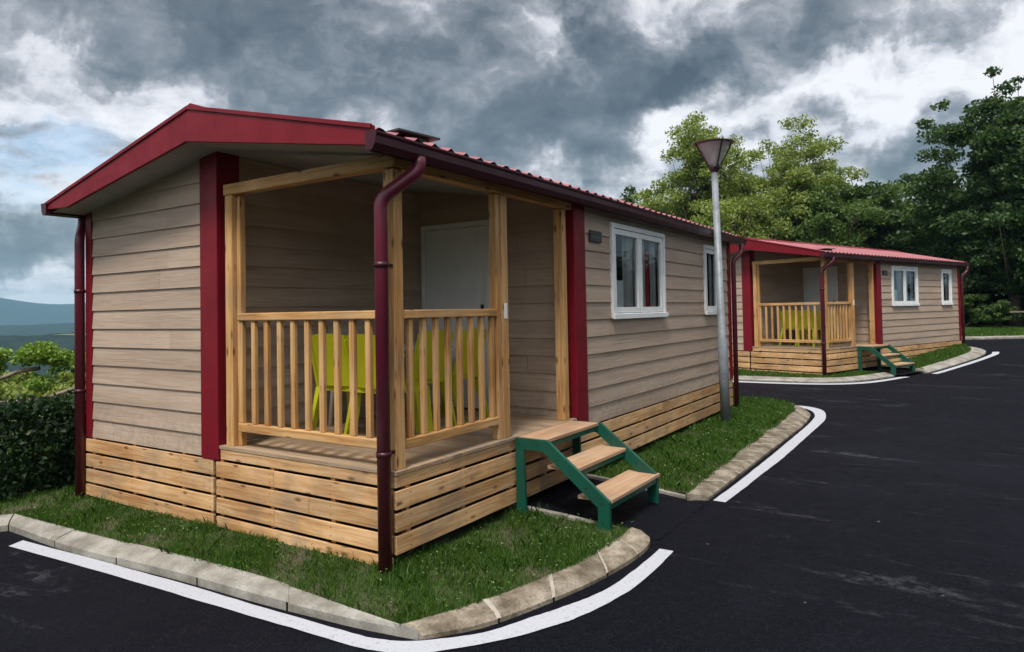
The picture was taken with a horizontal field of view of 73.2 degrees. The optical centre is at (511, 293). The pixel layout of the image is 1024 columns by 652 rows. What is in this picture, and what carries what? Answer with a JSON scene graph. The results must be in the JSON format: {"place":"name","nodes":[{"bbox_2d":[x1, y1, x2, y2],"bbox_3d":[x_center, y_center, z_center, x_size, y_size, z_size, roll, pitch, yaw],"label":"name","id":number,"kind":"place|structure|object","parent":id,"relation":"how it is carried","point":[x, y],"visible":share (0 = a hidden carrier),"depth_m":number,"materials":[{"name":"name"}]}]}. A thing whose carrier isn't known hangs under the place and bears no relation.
{"place":"outdoors","nodes":[
{"label":"outdoors","id":0,"kind":"place"},
{"bbox_2d":[0,298,85,324],"bbox_3d":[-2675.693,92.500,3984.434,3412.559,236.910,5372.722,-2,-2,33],"label":"hills","id":1,"kind":"structure","parent":0,"point":[14,312],"depth_m":3655.40,"materials":[{"name":"blue"}]},
{"bbox_2d":[0,331,85,375],"bbox_3d":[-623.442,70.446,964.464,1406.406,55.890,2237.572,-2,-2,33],"label":"wooded ridge","id":2,"kind":"structure","parent":0,"point":[16,342],"depth_m":881.08,"materials":[{"name":"green plant"}]},
{"bbox_2d":[0,323,85,335],"bbox_3d":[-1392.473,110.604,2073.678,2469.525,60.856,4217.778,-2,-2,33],"label":"wooded ridge","id":3,"kind":"structure","parent":0,"point":[32,330],"depth_m":1926.51,"materials":[{"name":"blue"}]},
{"bbox_2d":[0,435,91,514],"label":"grass","id":4,"kind":"structure","parent":0,"point":[66,489],"depth_m":6.94,"materials":[{"name":"green plant"}]},
{"bbox_2d":[0,396,793,623],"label":"verge","id":5,"kind":"structure","parent":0,"point":[449,536],"depth_m":5.04,"materials":[{"name":"plant"}]},
{"bbox_2d":[0,340,85,401],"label":"bush","id":6,"kind":"object","parent":5,"relation":"on","point":[45,353],"visible":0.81,"depth_m":9.25,"materials":[{"name":"green plant"}]},
{"bbox_2d":[0,390,92,501],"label":"hedge","id":7,"kind":"object","parent":5,"relation":"on","point":[59,409],"visible":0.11,"depth_m":7.13,"materials":[{"name":"green plant"}]},
{"bbox_2d":[41,103,746,574],"bbox_3d":[-0.300,0.277,9.241,4.528,3.485,8.871,-2,-2,33],"label":"mobile home","id":8,"kind":"object","parent":5,"relation":"on","point":[237,261],"visible":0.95,"depth_m":6.20,"materials":[{"name":"beige wood"}]},
{"bbox_2d":[312,334,360,434],"bbox_3d":[-1.427,0.796,6.080,0.516,0.910,0.594,-2,-2,30],"label":"plastic chair","id":9,"kind":"object","parent":8,"relation":"on","point":[330,360],"visible":0.31,"depth_m":5.90,"materials":[{"name":"yellow plastic"}]},
{"bbox_2d":[343,334,432,434],"bbox_3d":[-1.057,0.783,5.815,0.516,0.910,0.594,-2,-2,37],"label":"plastic chair","id":10,"kind":"object","parent":8,"relation":"on","point":[361,387],"visible":0.2,"depth_m":5.72,"materials":[{"name":"yellow plastic"}]},
{"bbox_2d":[328,343,453,425],"bbox_3d":[-1.195,0.896,6.892,0.720,0.746,1.100,-2,-2,33],"label":"garden table","id":11,"kind":"object","parent":8,"relation":"on","point":[331,405],"visible":0.14,"depth_m":6.62,"materials":[{"name":"plastic"}]},
{"bbox_2d":[404,330,456,432],"bbox_3d":[-0.896,0.798,6.517,0.594,0.910,0.516,-2,-2,35],"label":"plastic chair","id":12,"kind":"object","parent":8,"relation":"on","point":[429,375],"visible":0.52,"depth_m":6.31,"materials":[{"name":"yellow plastic"}]},
{"bbox_2d":[419,328,488,422],"bbox_3d":[-0.589,0.802,6.934,0.594,0.910,0.516,-2,-2,27],"label":"plastic chair","id":13,"kind":"object","parent":8,"relation":"on","point":[454,382],"visible":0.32,"depth_m":6.80,"materials":[{"name":"yellow plastic"}]},
{"bbox_2d":[420,220,489,410],"bbox_3d":[-0.630,0.243,7.684,0.960,2.063,0.111,-2,-2,33],"label":"door","id":14,"kind":"structure","parent":8,"relation":"in","point":[456,267],"depth_m":7.68,"materials":[{"name":"metal"}]},
{"bbox_2d":[609,222,668,318],"bbox_3d":[1.504,-0.246,8.304,0.159,1.075,1.644,-2,-2,33],"label":"window","id":15,"kind":"structure","parent":8,"relation":"in","point":[629,296],"depth_m":8.26,"materials":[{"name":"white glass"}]},
{"bbox_2d":[702,244,716,314],"bbox_3d":[3.055,-0.208,10.671,0.149,1.060,0.754,-2,-2,33],"label":"window","id":16,"kind":"structure","parent":8,"relation":"in","point":[707,249],"depth_m":10.65,"materials":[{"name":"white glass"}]},
{"bbox_2d":[590,393,795,492],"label":"grass","id":17,"kind":"structure","parent":5,"relation":"on","point":[685,465],"depth_m":8.52,"materials":[{"name":"green plant"}]},
{"bbox_2d":[693,138,733,421],"bbox_3d":[3.020,-0.194,10.175,0.596,4.145,0.596,-2,-2,33],"label":"street lamp","id":18,"kind":"object","parent":5,"relation":"on","point":[714,167],"visible":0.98,"depth_m":10.11,"materials":[{"name":"metal"}]},
{"bbox_2d":[0,339,1023,651],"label":"road","id":19,"kind":"structure","parent":0,"point":[878,517],"depth_m":4.74,"materials":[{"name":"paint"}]},
{"bbox_2d":[0,514,418,639],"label":"kerb","id":20,"kind":"structure","parent":19,"relation":"on","point":[249,586],"depth_m":4.70,"materials":[{"name":"beige concrete"}]},
{"bbox_2d":[10,352,998,651],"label":"road marking","id":21,"kind":"object","parent":19,"relation":"on","point":[636,576],"visible":0.97,"depth_m":4.32,"materials":[{"name":"white paint"}]},
{"bbox_2d":[402,405,809,639],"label":"kerb","id":22,"kind":"structure","parent":19,"relation":"on","point":[632,544],"depth_m":4.54,"materials":[{"name":"stone"}]},
{"bbox_2d":[732,347,985,382],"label":"kerb","id":23,"kind":"structure","parent":19,"relation":"on","point":[973,353],"depth_m":16.12,"materials":[{"name":"grey concrete"}]},
{"bbox_2d":[965,335,1023,339],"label":"kerb","id":24,"kind":"structure","parent":19,"relation":"on","point":[993,337],"depth_m":25.53,"materials":[{"name":"grey concrete"}]},
{"bbox_2d":[0,0,1023,303],"label":"sky","id":25,"kind":"structure","parent":0,"point":[584,94],"materials":[{"name":"grey"}]},
{"bbox_2d":[57,323,1023,336],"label":"verge","id":26,"kind":"structure","parent":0,"point":[983,326],"depth_m":36.04,"materials":[{"name":"green plant"}]},
{"bbox_2d":[619,184,636,204],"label":"broadleaf tree","id":27,"kind":"object","parent":26,"relation":"on","point":[631,190],"visible":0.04,"depth_m":49.61,"materials":[{"name":"green plant"}]},
{"bbox_2d":[629,178,706,220],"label":"broadleaf tree","id":28,"kind":"object","parent":26,"relation":"on","point":[646,198],"visible":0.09,"depth_m":45.56,"materials":[{"name":"green plant"}]},
{"bbox_2d":[640,110,783,237],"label":"broadleaf tree","id":29,"kind":"object","parent":26,"relation":"on","point":[696,172],"visible":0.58,"depth_m":42.93,"materials":[{"name":"green plant"}]},
{"bbox_2d":[688,184,795,240],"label":"broadleaf tree","id":30,"kind":"object","parent":26,"relation":"on","point":[748,226],"visible":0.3,"depth_m":40.08,"materials":[{"name":"green plant"}]},
{"bbox_2d":[720,113,869,240],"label":"broadleaf tree","id":31,"kind":"object","parent":26,"relation":"on","point":[793,171],"visible":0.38,"depth_m":43.33,"materials":[{"name":"green plant"}]},
{"bbox_2d":[773,179,889,247],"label":"broadleaf tree","id":32,"kind":"object","parent":26,"relation":"on","point":[828,209],"visible":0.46,"depth_m":40.25,"materials":[{"name":"green plant"}]},
{"bbox_2d":[836,181,918,254],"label":"broadleaf tree","id":33,"kind":"object","parent":26,"relation":"on","point":[885,238],"visible":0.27,"depth_m":41.53,"materials":[{"name":"green plant"}]},
{"bbox_2d":[865,179,922,253],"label":"broadleaf tree","id":34,"kind":"object","parent":26,"relation":"on","point":[893,191],"visible":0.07,"depth_m":42.81,"materials":[{"name":"green plant"}]},
{"bbox_2d":[889,172,972,223],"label":"broadleaf tree","id":35,"kind":"object","parent":26,"relation":"on","point":[918,201],"visible":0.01,"depth_m":50.77,"materials":[{"name":"green plant"}]},
{"bbox_2d":[894,204,996,309],"bbox_3d":[25.167,-1.589,39.542,6.453,7.799,6.899,-2,-2,33],"label":"broadleaf tree","id":36,"kind":"object","parent":26,"relation":"on","point":[923,244],"visible":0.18,"depth_m":39.43,"materials":[{"name":"green plant"}]},
{"bbox_2d":[898,66,1023,325],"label":"broadleaf tree","id":37,"kind":"object","parent":26,"relation":"on","point":[987,209],"visible":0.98,"depth_m":35.60,"materials":[{"name":"green plant"}]},
{"bbox_2d":[959,171,976,183],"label":"broadleaf tree","id":38,"kind":"object","parent":26,"relation":"on","point":[968,180],"depth_m":46.46,"materials":[{"name":"green plant"}]},
{"bbox_2d":[960,293,989,326],"bbox_3d":[23.532,0.661,35.926,2.450,2.386,1.812,-1,-1,15],"label":"bush","id":39,"kind":"object","parent":26,"relation":"on","point":[972,316],"visible":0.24,"depth_m":35.46,"materials":[{"name":"green plant"}]},
{"bbox_2d":[972,299,1018,327],"bbox_3d":[24.360,1.040,34.768,1.927,1.519,1.786,-2,-2,33],"label":"bush","id":40,"kind":"object","parent":26,"relation":"on","point":[991,314],"visible":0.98,"depth_m":34.49,"materials":[{"name":"green plant"}]},
{"bbox_2d":[1014,313,1023,320],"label":"bush","id":41,"kind":"object","parent":26,"relation":"on","point":[1020,316],"visible":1,"depth_m":33.70,"materials":[{"name":"green plant"}]},
{"bbox_2d":[516,478,708,539],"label":"path","id":42,"kind":"structure","parent":0,"point":[667,514],"depth_m":6.05,"materials":[{"name":"black asphalt"}]},
{"bbox_2d":[515,420,659,530],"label":"entry steps","id":43,"kind":"structure","parent":42,"relation":"on","point":[605,497],"depth_m":5.87,"materials":[{"name":"green metal"}]},
{"bbox_2d":[508,473,686,525],"bbox_3d":[0.806,1.883,6.224,1.149,0.153,1.320,-2,-2,33],"label":"path edging","id":44,"kind":"object","parent":42,"relation":"on","point":[661,491],"visible":0.17,"depth_m":5.96,"materials":[{"name":"grey concrete"}]},
{"bbox_2d":[743,372,873,377],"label":"verge","id":45,"kind":"structure","parent":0,"point":[804,375],"depth_m":16.30,"materials":[{"name":"green plant"}]},
{"bbox_2d":[733,327,1023,377],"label":"grass","id":46,"kind":"structure","parent":45,"relation":"on","point":[930,357],"depth_m":18.62,"materials":[{"name":"green plant"}]},
{"bbox_2d":[865,369,922,374],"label":"path","id":47,"kind":"structure","parent":0,"point":[901,372],"depth_m":17.00,"materials":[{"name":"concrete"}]},
{"bbox_2d":[858,344,914,375],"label":"entry steps","id":48,"kind":"structure","parent":47,"relation":"on","point":[885,356],"depth_m":16.94,"materials":[{"name":"green metal"}]},
{"bbox_2d":[886,348,969,368],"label":"verge","id":49,"kind":"structure","parent":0,"point":[935,362],"depth_m":18.35,"materials":[{"name":"plant"}]},
{"bbox_2d":[730,237,970,375],"bbox_3d":[9.285,0.324,20.291,8.871,3.485,4.528,0,-2,-38],"label":"mobile home","id":50,"kind":"object","parent":49,"relation":"on","point":[906,304],"visible":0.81,"depth_m":18.06,"materials":[{"name":"brown wood"}]},
{"bbox_2d":[778,316,802,344],"bbox_3d":[7.686,0.965,18.358,1.100,0.746,0.720,0,-2,-38],"label":"garden table","id":51,"kind":"object","parent":50,"relation":"on","point":[780,330],"visible":0.17,"depth_m":18.27,"materials":[{"name":"yellow plastic"}]},
{"bbox_2d":[779,310,806,345],"bbox_3d":[7.205,0.873,17.663,0.594,0.910,0.516,0,-2,-41],"label":"plastic chair","id":52,"kind":"object","parent":50,"relation":"on","point":[787,319],"visible":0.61,"depth_m":17.55,"materials":[{"name":"yellow plastic"}]},
{"bbox_2d":[795,310,820,346],"bbox_3d":[7.469,0.859,17.294,0.594,0.910,0.516,0,-2,-34],"label":"plastic chair","id":53,"kind":"object","parent":50,"relation":"on","point":[805,321],"visible":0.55,"depth_m":17.13,"materials":[{"name":"yellow plastic"}]},
{"bbox_2d":[800,310,829,344],"bbox_3d":[7.848,0.868,17.907,0.516,0.910,0.594,0,-2,-36],"label":"plastic chair","id":54,"kind":"object","parent":50,"relation":"on","point":[818,320],"visible":0.25,"depth_m":17.65,"materials":[{"name":"yellow plastic"}]},
{"bbox_2d":[803,266,837,342],"bbox_3d":[8.471,0.303,18.922,0.111,2.063,0.960,0,-2,-38],"label":"door","id":55,"kind":"structure","parent":50,"relation":"in","point":[812,281],"depth_m":19.00,"materials":[{"name":"metal"}]},
{"bbox_2d":[811,309,839,344],"bbox_3d":[8.273,0.867,18.202,0.516,0.910,0.594,0,-2,-44],"label":"plastic chair","id":56,"kind":"object","parent":50,"relation":"on","point":[819,333],"visible":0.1,"depth_m":18.20,"materials":[{"name":"yellow plastic"}]},
{"bbox_2d":[891,266,919,305],"bbox_3d":[10.686,-0.206,18.821,1.644,1.075,0.159,0,-2,-38],"label":"window","id":57,"kind":"structure","parent":50,"relation":"in","point":[899,296],"depth_m":18.80,"materials":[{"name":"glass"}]},
{"bbox_2d":[940,269,953,304],"bbox_3d":[12.918,-0.195,20.561,0.754,1.060,0.149,0,-2,-38],"label":"window","id":58,"kind":"structure","parent":50,"relation":"in","point":[948,289],"depth_m":20.69,"materials":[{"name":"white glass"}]},
{"bbox_3d":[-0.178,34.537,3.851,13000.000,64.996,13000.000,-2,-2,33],"label":"ground","id":59,"kind":"structure","parent":0,"visible":0},
{"bbox_2d":[0,368,71,400],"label":"bush","id":60,"kind":"object","parent":59,"relation":"on","point":[11,387],"visible":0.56,"depth_m":12.19,"materials":[{"name":"green plant"}]},
{"bbox_2d":[12,350,85,383],"bbox_3d":[-8.993,1.799,14.207,2.829,1.378,2.698,-2,-2,33],"label":"bush","id":61,"kind":"object","parent":59,"relation":"on","point":[52,372],"visible":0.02,"depth_m":13.78,"materials":[{"name":"green plant"}]},
{"bbox_2d":[36,371,85,397],"bbox_3d":[-7.548,1.841,13.225,2.428,1.169,2.116,-1,-1,14],"label":"bush","id":62,"kind":"object","parent":59,"relation":"on","point":[68,378],"visible":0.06,"depth_m":12.84,"materials":[{"name":"green plant"}]},
{"bbox_2d":[960,262,1023,325],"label":"undergrowth","id":63,"kind":"object","parent":59,"relation":"on","point":[996,297],"depth_m":38.08,"materials":[{"name":"green plant"}]}
]}

